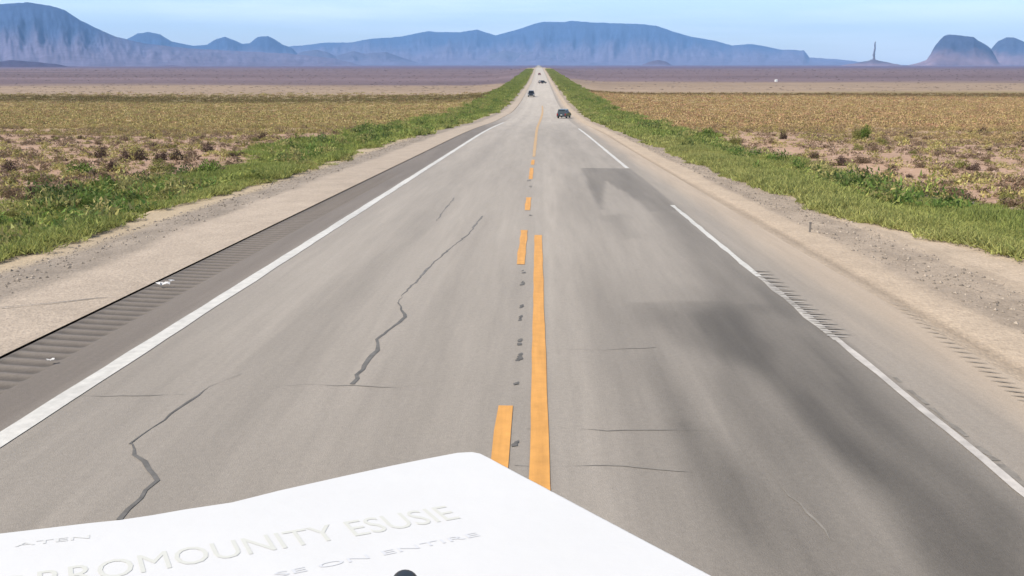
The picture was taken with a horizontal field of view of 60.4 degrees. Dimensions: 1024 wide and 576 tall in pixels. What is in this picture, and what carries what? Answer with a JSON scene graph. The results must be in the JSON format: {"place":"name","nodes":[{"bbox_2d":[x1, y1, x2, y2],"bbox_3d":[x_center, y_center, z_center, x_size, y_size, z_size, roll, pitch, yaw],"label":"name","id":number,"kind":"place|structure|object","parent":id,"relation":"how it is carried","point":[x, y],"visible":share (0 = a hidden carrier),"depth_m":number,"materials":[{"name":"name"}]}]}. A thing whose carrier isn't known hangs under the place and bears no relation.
{"place":"outdoors","nodes":[
{"label":"outdoors","id":0,"kind":"place"},
{"bbox_2d":[0,60,76,66],"bbox_3d":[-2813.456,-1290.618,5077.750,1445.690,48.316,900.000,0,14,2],"label":"hill","id":1,"kind":"structure","parent":0,"point":[11,63],"depth_m":4913.74,"materials":[{"name":"stone"}]},
{"bbox_2d":[0,2,361,65],"bbox_3d":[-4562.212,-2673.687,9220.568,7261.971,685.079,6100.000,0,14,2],"label":"mountain","id":2,"kind":"structure","parent":0,"point":[32,32],"depth_m":8341.83,"materials":[{"name":"blue stone"}]},
{"bbox_2d":[127,32,296,53],"bbox_3d":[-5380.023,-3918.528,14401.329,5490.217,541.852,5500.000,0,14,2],"label":"mountain","id":3,"kind":"structure","parent":0,"point":[266,44],"depth_m":14265.10,"materials":[{"name":"blue stone"}]},
{"bbox_2d":[0,68,535,355],"bbox_3d":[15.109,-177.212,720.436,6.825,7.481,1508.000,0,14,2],"label":"shoulder","id":4,"kind":"object","parent":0,"point":[122,270],"visible":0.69,"depth_m":15.89},
{"bbox_2d":[7,296,123,306],"bbox_3d":[-5.779,0.166,11.456,1.542,0.016,0.106,-6,16,-23],"label":"shoulder crack","id":5,"kind":"object","parent":4,"relation":"on","point":[62,301],"visible":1,"depth_m":11.42,"materials":[{"name":"black asphalt"}]},
{"bbox_2d":[0,133,1023,333],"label":"gravel","id":6,"kind":"structure","parent":4,"relation":"on","point":[709,170],"depth_m":17.30,"materials":[{"name":"grey gravel"}]},
{"bbox_2d":[0,452,710,575],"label":"paper booklet","id":7,"kind":"object","parent":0,"point":[467,514],"visible":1,"depth_m":0.75,"materials":[{"name":"white paper"}]},
{"bbox_2d":[394,569,416,575],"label":"pen","id":8,"kind":"object","parent":7,"relation":"on","point":[404,572],"visible":1,"depth_m":0.63,"materials":[{"name":"black plastic"}]},
{"bbox_2d":[296,50,423,64],"bbox_3d":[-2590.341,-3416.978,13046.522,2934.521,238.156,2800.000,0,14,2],"label":"hill","id":9,"kind":"structure","parent":0,"point":[380,58],"depth_m":13112.54,"materials":[{"name":"blue stone"}]},
{"bbox_2d":[0,68,1023,575],"bbox_3d":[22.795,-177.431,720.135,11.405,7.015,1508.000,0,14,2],"label":"road","id":10,"kind":"structure","parent":0,"point":[868,468],"depth_m":8.04,"materials":[{"name":"grey asphalt"}]},
{"bbox_2d":[0,122,503,446],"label":"edge line","id":11,"kind":"object","parent":10,"relation":"on","point":[30,420],"visible":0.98,"depth_m":9.42,"materials":[{"name":"white paint"}]},
{"bbox_2d":[116,302,406,519],"bbox_3d":[-1.958,0.807,8.319,1.203,0.199,5.840,5,15,20],"label":"road crack","id":12,"kind":"object","parent":10,"relation":"on","point":[148,468],"visible":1,"depth_m":6.82,"materials":[{"name":"black asphalt"}]},
{"bbox_2d":[0,69,535,394],"bbox_3d":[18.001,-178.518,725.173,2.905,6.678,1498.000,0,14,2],"label":"rumble strip","id":13,"kind":"object","parent":10,"relation":"on","point":[22,365],"visible":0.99,"depth_m":11.77,"materials":[{"name":"asphalt"}]},
{"bbox_2d":[155,282,169,284],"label":"litter","id":14,"kind":"object","parent":13,"relation":"on","point":[160,283],"visible":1,"depth_m":12.10,"materials":[{"name":"white paper"}]},
{"bbox_2d":[208,198,482,386],"bbox_3d":[-1.530,-0.707,15.279,1.196,0.519,15.142,1,14,5],"label":"fine road crack","id":15,"kind":"object","parent":10,"relation":"on","point":[425,270],"visible":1,"depth_m":14.28,"materials":[{"name":"grey asphalt"}]},
{"bbox_2d":[49,347,837,549],"bbox_3d":[-1.135,1.049,7.220,6.194,0.143,4.223,0,14,2],"label":"fine road crack","id":16,"kind":"object","parent":10,"relation":"on","point":[812,517],"visible":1,"depth_m":6.24,"materials":[{"name":"grey asphalt"}]},
{"bbox_2d":[491,160,534,467],"bbox_3d":[0.372,-1.952,20.937,0.172,1.072,31.039,0,14,2],"label":"dash","id":17,"kind":"object","parent":10,"relation":"on","point":[501,441],"visible":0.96,"depth_m":7.00,"materials":[{"name":"orange paint"}]},
{"bbox_2d":[511,180,530,445],"bbox_3d":[0.307,-1.105,17.058,0.167,0.741,21.463,0,14,1],"label":"scuff","id":18,"kind":"object","parent":10,"relation":"on","point":[515,443],"visible":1,"depth_m":8.90,"materials":[{"name":"grey asphalt"}]},
{"bbox_2d":[533,106,542,156],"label":"line","id":19,"kind":"object","parent":10,"relation":"on","point":[535,140],"visible":0.91,"depth_m":58.26,"materials":[{"name":"yellow paint"}]},
{"bbox_2d":[529,235,550,490],"bbox_3d":[0.151,1.610,4.699,0.150,0.803,24.318,0,14,2],"label":"line","id":20,"kind":"object","parent":10,"relation":"on","point":[539,470],"visible":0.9,"depth_m":7.87,"materials":[{"name":"orange paint"}]},
{"bbox_2d":[579,129,761,276],"bbox_3d":[4.553,-6.683,42.855,0.170,2.177,61.402,0,14,2],"label":"edge line","id":21,"kind":"object","parent":10,"relation":"on","point":[734,256],"visible":1,"depth_m":16.87,"materials":[{"name":"white paint"}]},
{"bbox_2d":[758,277,840,339],"bbox_3d":[3.559,0.197,11.179,0.131,0.118,3.418,0,14,2],"label":"worn edge line","id":22,"kind":"object","parent":10,"relation":"on","point":[788,300],"visible":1,"depth_m":10.77,"materials":[{"name":"paint"}]},
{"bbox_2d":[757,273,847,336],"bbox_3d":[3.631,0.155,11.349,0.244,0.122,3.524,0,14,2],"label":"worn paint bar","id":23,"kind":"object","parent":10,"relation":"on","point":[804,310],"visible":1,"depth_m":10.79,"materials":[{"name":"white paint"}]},
{"bbox_2d":[760,271,1023,486],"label":"edge wear","id":24,"kind":"object","parent":10,"relation":"on","point":[1010,472],"visible":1,"depth_m":7.00,"materials":[{"name":"grey asphalt"}]},
{"bbox_2d":[836,340,1023,496],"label":"edge line","id":25,"kind":"object","parent":10,"relation":"on","point":[1010,481],"visible":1,"depth_m":7.04,"materials":[{"name":"paint"}]},
{"bbox_2d":[0,65,1023,358],"bbox_3d":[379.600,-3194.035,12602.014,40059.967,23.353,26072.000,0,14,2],"label":"ground","id":26,"kind":"structure","parent":0,"point":[634,79],"depth_m":492.13,"materials":[{"name":"soil"}]},
{"bbox_2d":[0,159,17,170],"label":"dark shrub","id":27,"kind":"object","parent":26,"relation":"on","point":[10,166],"visible":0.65,"depth_m":32.98,"materials":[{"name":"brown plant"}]},
{"bbox_2d":[0,186,22,199],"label":"shrub","id":28,"kind":"object","parent":26,"relation":"on","point":[9,194],"visible":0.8,"depth_m":24.50,"materials":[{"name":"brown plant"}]},
{"bbox_2d":[4,209,18,216],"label":"green shrub","id":29,"kind":"object","parent":26,"relation":"on","point":[12,214],"visible":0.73,"depth_m":21.18,"materials":[{"name":"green plant"}]},
{"bbox_2d":[14,192,30,200],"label":"shrub","id":30,"kind":"object","parent":26,"relation":"on","point":[19,195],"visible":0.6,"depth_m":24.23,"materials":[{"name":"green plant"}]},
{"bbox_2d":[24,184,39,192],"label":"shrub","id":31,"kind":"object","parent":26,"relation":"on","point":[30,188],"visible":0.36,"depth_m":25.89,"materials":[{"name":"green plant"}]},
{"bbox_2d":[18,172,56,181],"bbox_3d":[-15.806,-3.693,29.223,1.455,0.393,1.275,6,15,22],"label":"green shrub","id":32,"kind":"object","parent":26,"relation":"on","point":[32,177],"visible":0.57,"depth_m":29.12,"materials":[{"name":"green plant"}]},
{"bbox_2d":[32,177,48,183],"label":"shrub","id":33,"kind":"object","parent":26,"relation":"on","point":[42,180],"visible":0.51,"depth_m":28.41,"materials":[{"name":"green plant"}]},
{"bbox_2d":[64,181,77,188],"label":"dark shrub","id":34,"kind":"object","parent":26,"relation":"on","point":[67,182],"visible":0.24,"depth_m":26.66,"materials":[{"name":"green plant"}]},
{"bbox_2d":[59,161,99,175],"bbox_3d":[-15.540,-4.304,31.615,1.391,0.584,1.510,-5,15,-20],"label":"green shrub","id":35,"kind":"object","parent":26,"relation":"on","point":[80,167],"visible":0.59,"depth_m":31.51,"materials":[{"name":"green plant"}]},
{"bbox_2d":[78,195,98,208],"bbox_3d":[-10.869,-2.160,22.505,0.538,0.486,0.585,6,15,22],"label":"green shrub","id":36,"kind":"object","parent":26,"relation":"on","point":[83,202],"visible":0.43,"depth_m":22.44,"materials":[{"name":"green plant"}]},
{"bbox_2d":[94,144,106,157],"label":"dark shrub","id":37,"kind":"object","parent":26,"relation":"on","point":[99,154],"visible":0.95,"depth_m":39.77,"materials":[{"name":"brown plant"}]},
{"bbox_2d":[89,174,116,188],"bbox_3d":[-12.467,-3.171,26.851,0.965,0.637,1.023,12,18,39],"label":"green shrub","id":38,"kind":"object","parent":26,"relation":"on","point":[96,182],"visible":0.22,"depth_m":26.77,"materials":[{"name":"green plant"}]},
{"bbox_2d":[97,171,110,176],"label":"shrub","id":39,"kind":"object","parent":26,"relation":"on","point":[105,172],"visible":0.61,"depth_m":31.40,"materials":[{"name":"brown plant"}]},
{"bbox_2d":[104,161,118,171],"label":"dark shrub","id":40,"kind":"object","parent":26,"relation":"on","point":[111,165],"visible":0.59,"depth_m":33.02,"materials":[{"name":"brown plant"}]},
{"bbox_2d":[117,149,132,160],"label":"dark shrub","id":41,"kind":"object","parent":26,"relation":"on","point":[125,153],"visible":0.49,"depth_m":37.20,"materials":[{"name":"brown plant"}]},
{"bbox_2d":[132,148,147,159],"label":"dark shrub","id":42,"kind":"object","parent":26,"relation":"on","point":[136,155],"visible":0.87,"depth_m":37.59,"materials":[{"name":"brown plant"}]},
{"bbox_2d":[150,158,165,163],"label":"shrub","id":43,"kind":"object","parent":26,"relation":"on","point":[159,161],"visible":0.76,"depth_m":36.44,"materials":[{"name":"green plant"}]},
{"bbox_2d":[144,161,176,171],"bbox_3d":[-13.613,-4.668,34.004,1.366,0.434,1.198,-11,18,-38],"label":"green shrub","id":44,"kind":"object","parent":26,"relation":"on","point":[165,167],"visible":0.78,"depth_m":33.91,"materials":[{"name":"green plant"}]},
{"bbox_2d":[153,148,168,159],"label":"dark shrub","id":45,"kind":"object","parent":26,"relation":"on","point":[162,156],"visible":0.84,"depth_m":37.93,"materials":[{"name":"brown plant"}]},
{"bbox_2d":[169,147,184,159],"bbox_3d":[-14.603,-5.854,38.377,0.647,0.691,0.738,13,19,42],"label":"dark shrub","id":46,"kind":"object","parent":26,"relation":"on","point":[176,153],"visible":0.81,"depth_m":38.28,"materials":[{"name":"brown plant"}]},
{"bbox_2d":[186,149,197,155],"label":"dark shrub","id":47,"kind":"object","parent":26,"relation":"on","point":[193,152],"visible":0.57,"depth_m":40.35,"materials":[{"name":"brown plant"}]},
{"bbox_2d":[193,158,220,171],"bbox_3d":[-11.559,-4.603,33.529,1.161,0.715,1.231,-13,19,-41],"label":"green shrub","id":48,"kind":"object","parent":26,"relation":"on","point":[210,166],"visible":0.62,"depth_m":33.45,"materials":[{"name":"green plant"}]},
{"bbox_2d":[200,141,215,151],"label":"dark shrub","id":49,"kind":"object","parent":26,"relation":"on","point":[209,147],"visible":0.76,"depth_m":43.98,"materials":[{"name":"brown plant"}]},
{"bbox_2d":[258,132,267,139],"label":"dark shrub","id":50,"kind":"object","parent":26,"relation":"on","point":[260,136],"visible":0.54,"depth_m":57.71,"materials":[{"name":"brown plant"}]},
{"bbox_2d":[247,69,756,151],"bbox_3d":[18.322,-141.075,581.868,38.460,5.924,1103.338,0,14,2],"label":"roadside grass","id":51,"kind":"structure","parent":26,"relation":"on","point":[568,88],"depth_m":91.08,"materials":[{"name":"green plant"}]},
{"bbox_2d":[0,90,1023,127],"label":"plain scrub","id":52,"kind":"object","parent":26,"relation":"on","point":[245,114],"visible":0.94,"depth_m":181.44,"materials":[{"name":"beige plant"}]},
{"bbox_2d":[0,120,1023,206],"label":"plain scrub","id":53,"kind":"object","parent":26,"relation":"on","point":[166,131],"visible":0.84,"depth_m":52.85,"materials":[{"name":"beige plant"}]},
{"bbox_2d":[0,142,1023,261],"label":"roadside grass","id":54,"kind":"structure","parent":26,"relation":"on","point":[995,229],"depth_m":21.57,"materials":[{"name":"green plant"}]},
{"bbox_2d":[0,93,1023,250],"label":"roadside weeds","id":55,"kind":"object","parent":26,"relation":"on","point":[97,193],"visible":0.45,"depth_m":26.28,"materials":[{"name":"green plant"}]},
{"bbox_2d":[1,132,1023,211],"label":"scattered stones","id":56,"kind":"object","parent":26,"relation":"on","point":[995,201],"visible":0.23,"depth_m":40.05,"materials":[{"name":"grey stone"}]},
{"bbox_2d":[5,69,1023,92],"bbox_3d":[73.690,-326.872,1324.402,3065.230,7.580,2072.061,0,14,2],"label":"distant brush","id":57,"kind":"object","parent":26,"relation":"on","point":[487,80],"visible":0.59,"depth_m":640.66,"materials":[{"name":"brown plant"}]},
{"bbox_2d":[702,127,715,134],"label":"green shrub","id":58,"kind":"object","parent":26,"relation":"on","point":[706,130],"visible":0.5,"depth_m":65.11,"materials":[{"name":"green plant"}]},
{"bbox_2d":[728,135,741,144],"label":"green shrub","id":59,"kind":"object","parent":26,"relation":"on","point":[734,141],"visible":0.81,"depth_m":55.36,"materials":[{"name":"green plant"}]},
{"bbox_2d":[779,130,787,138],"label":"dark shrub","id":60,"kind":"object","parent":26,"relation":"on","point":[784,136],"visible":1,"depth_m":57.94,"materials":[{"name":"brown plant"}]},
{"bbox_2d":[809,152,819,158],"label":"dark shrub","id":61,"kind":"object","parent":26,"relation":"on","point":[813,156],"visible":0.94,"depth_m":40.90,"materials":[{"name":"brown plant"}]},
{"bbox_2d":[836,156,845,161],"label":"dark shrub","id":62,"kind":"object","parent":26,"relation":"on","point":[838,159],"visible":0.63,"depth_m":39.16,"materials":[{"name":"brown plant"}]},
{"bbox_2d":[837,160,848,165],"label":"shrub","id":63,"kind":"object","parent":26,"relation":"on","point":[842,162],"visible":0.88,"depth_m":37.86,"materials":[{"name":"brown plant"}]},
{"bbox_2d":[850,127,861,139],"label":"green shrub","id":64,"kind":"object","parent":26,"relation":"on","point":[855,134],"visible":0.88,"depth_m":59.03,"materials":[{"name":"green plant"}]},
{"bbox_2d":[852,144,864,150],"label":"shrub","id":65,"kind":"object","parent":26,"relation":"on","point":[860,148],"visible":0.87,"depth_m":46.35,"materials":[{"name":"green plant"}]},
{"bbox_2d":[853,155,865,163],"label":"dark shrub","id":66,"kind":"object","parent":26,"relation":"on","point":[859,159],"visible":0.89,"depth_m":38.52,"materials":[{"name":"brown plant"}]},
{"bbox_2d":[860,157,870,163],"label":"shrub","id":67,"kind":"object","parent":26,"relation":"on","point":[866,160],"visible":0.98,"depth_m":38.32,"materials":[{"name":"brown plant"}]},
{"bbox_2d":[860,125,872,138],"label":"green shrub","id":68,"kind":"object","parent":26,"relation":"on","point":[865,131],"visible":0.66,"depth_m":59.64,"materials":[{"name":"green plant"}]},
{"bbox_2d":[876,138,887,144],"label":"green shrub","id":69,"kind":"object","parent":26,"relation":"on","point":[883,141],"visible":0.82,"depth_m":53.11,"materials":[{"name":"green plant"}]},
{"bbox_2d":[914,161,925,167],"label":"shrub","id":70,"kind":"object","parent":26,"relation":"on","point":[917,165],"visible":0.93,"depth_m":35.65,"materials":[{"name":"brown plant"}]},
{"bbox_2d":[945,166,957,172],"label":"shrub","id":71,"kind":"object","parent":26,"relation":"on","point":[953,171],"visible":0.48,"depth_m":33.81,"materials":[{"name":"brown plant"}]},
{"bbox_2d":[944,184,964,194],"bbox_3d":[13.484,-2.981,26.928,0.650,0.412,0.712,-9,17,-33],"label":"shrub","id":72,"kind":"object","parent":26,"relation":"on","point":[950,189],"visible":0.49,"depth_m":26.93,"materials":[{"name":"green plant"}]},
{"bbox_2d":[907,34,1003,65],"bbox_3d":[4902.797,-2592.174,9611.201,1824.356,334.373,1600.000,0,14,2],"label":"butte","id":73,"kind":"object","parent":26,"relation":"on","point":[953,50],"visible":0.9,"depth_m":9074.17,"materials":[{"name":"blue stone"}]},
{"bbox_2d":[950,160,970,168],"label":"green shrub","id":74,"kind":"object","parent":26,"relation":"on","point":[960,164],"visible":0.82,"depth_m":35.15,"materials":[{"name":"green plant"}]},
{"bbox_2d":[958,153,968,158],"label":"shrub","id":75,"kind":"object","parent":26,"relation":"on","point":[961,156],"visible":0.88,"depth_m":39.62,"materials":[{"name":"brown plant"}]},
{"bbox_2d":[966,160,980,170],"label":"dark shrub","id":76,"kind":"object","parent":26,"relation":"on","point":[975,166],"visible":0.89,"depth_m":34.43,"materials":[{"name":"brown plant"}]},
{"bbox_2d":[979,154,990,160],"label":"shrub","id":77,"kind":"object","parent":26,"relation":"on","point":[986,158],"visible":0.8,"depth_m":38.72,"materials":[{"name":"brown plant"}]},
{"bbox_2d":[984,165,999,170],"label":"dark shrub","id":78,"kind":"object","parent":26,"relation":"on","point":[990,168],"visible":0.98,"depth_m":34.12,"materials":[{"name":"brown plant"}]},
{"bbox_2d":[996,192,1016,200],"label":"green shrub","id":79,"kind":"object","parent":26,"relation":"on","point":[1005,195],"visible":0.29,"depth_m":25.06,"materials":[{"name":"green plant"}]},
{"bbox_2d":[991,37,1023,64],"bbox_3d":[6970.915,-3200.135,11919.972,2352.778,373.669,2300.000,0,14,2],"label":"butte","id":80,"kind":"object","parent":26,"relation":"on","point":[1008,50],"visible":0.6,"depth_m":11331.71,"materials":[{"name":"blue stone"}]},
{"bbox_2d":[1000,197,1017,206],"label":"shrub","id":81,"kind":"object","parent":26,"relation":"on","point":[1011,204],"visible":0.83,"depth_m":24.04,"materials":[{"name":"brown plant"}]},
{"bbox_2d":[0,0,1023,64],"label":"sky","id":82,"kind":"structure","parent":0,"point":[904,32],"materials":[{"name":"blue"}]},
{"bbox_2d":[528,90,534,96],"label":"oncoming car","id":83,"kind":"object","parent":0,"point":[530,92],"visible":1,"depth_m":247.88,"materials":[{"name":"black paint"}]},
{"bbox_2d":[479,50,602,64],"bbox_3d":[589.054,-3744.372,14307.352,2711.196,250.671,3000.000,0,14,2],"label":"hill","id":84,"kind":"structure","parent":0,"point":[505,57],"depth_m":13810.14,"materials":[{"name":"blue stone"}]},
{"bbox_2d":[557,109,570,117],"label":"parked suv","id":85,"kind":"object","parent":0,"point":[565,113],"visible":0.99,"depth_m":114.93,"materials":[{"name":"grey paint"}]},
{"bbox_2d":[290,21,858,64],"bbox_3d":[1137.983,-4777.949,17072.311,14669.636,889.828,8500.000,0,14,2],"label":"mountain","id":86,"kind":"structure","parent":0,"point":[613,43],"depth_m":16539.67,"materials":[{"name":"blue stone"}]},
{"bbox_2d":[641,60,672,65],"bbox_3d":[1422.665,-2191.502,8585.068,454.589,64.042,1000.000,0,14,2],"label":"hill","id":87,"kind":"structure","parent":0,"point":[658,63],"depth_m":8452.03,"materials":[{"name":"blue stone"}]},
{"bbox_2d":[543,68,1023,383],"bbox_3d":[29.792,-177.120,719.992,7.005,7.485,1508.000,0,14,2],"label":"shoulder","id":88,"kind":"object","parent":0,"point":[995,341],"visible":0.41,"depth_m":14.02},
{"bbox_2d":[888,302,1023,400],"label":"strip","id":89,"kind":"object","parent":88,"relation":"on","point":[971,357],"visible":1,"depth_m":8.74,"materials":[{"name":"brown"}]},
{"bbox_2d":[722,139,985,207],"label":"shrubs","id":90,"kind":"object","parent":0,"point":[875,184],"visible":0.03,"depth_m":27.54,"materials":[{"name":"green plant"}]},
{"bbox_2d":[841,59,902,65],"bbox_3d":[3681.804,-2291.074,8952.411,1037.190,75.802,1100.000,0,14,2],"label":"hill","id":91,"kind":"structure","parent":0,"point":[872,62],"depth_m":8816.22,"materials":[{"name":"stone"}]},
{"bbox_2d":[873,42,875,58],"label":"rock spire","id":92,"kind":"object","parent":91,"relation":"on","point":[874,50],"visible":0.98,"depth_m":9059.59,"materials":[{"name":"grey stone"}]},
{"bbox_2d":[976,188,990,192],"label":"shrub","id":93,"kind":"object","parent":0,"point":[987,190],"visible":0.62,"depth_m":27.36,"materials":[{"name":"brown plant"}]}
]}

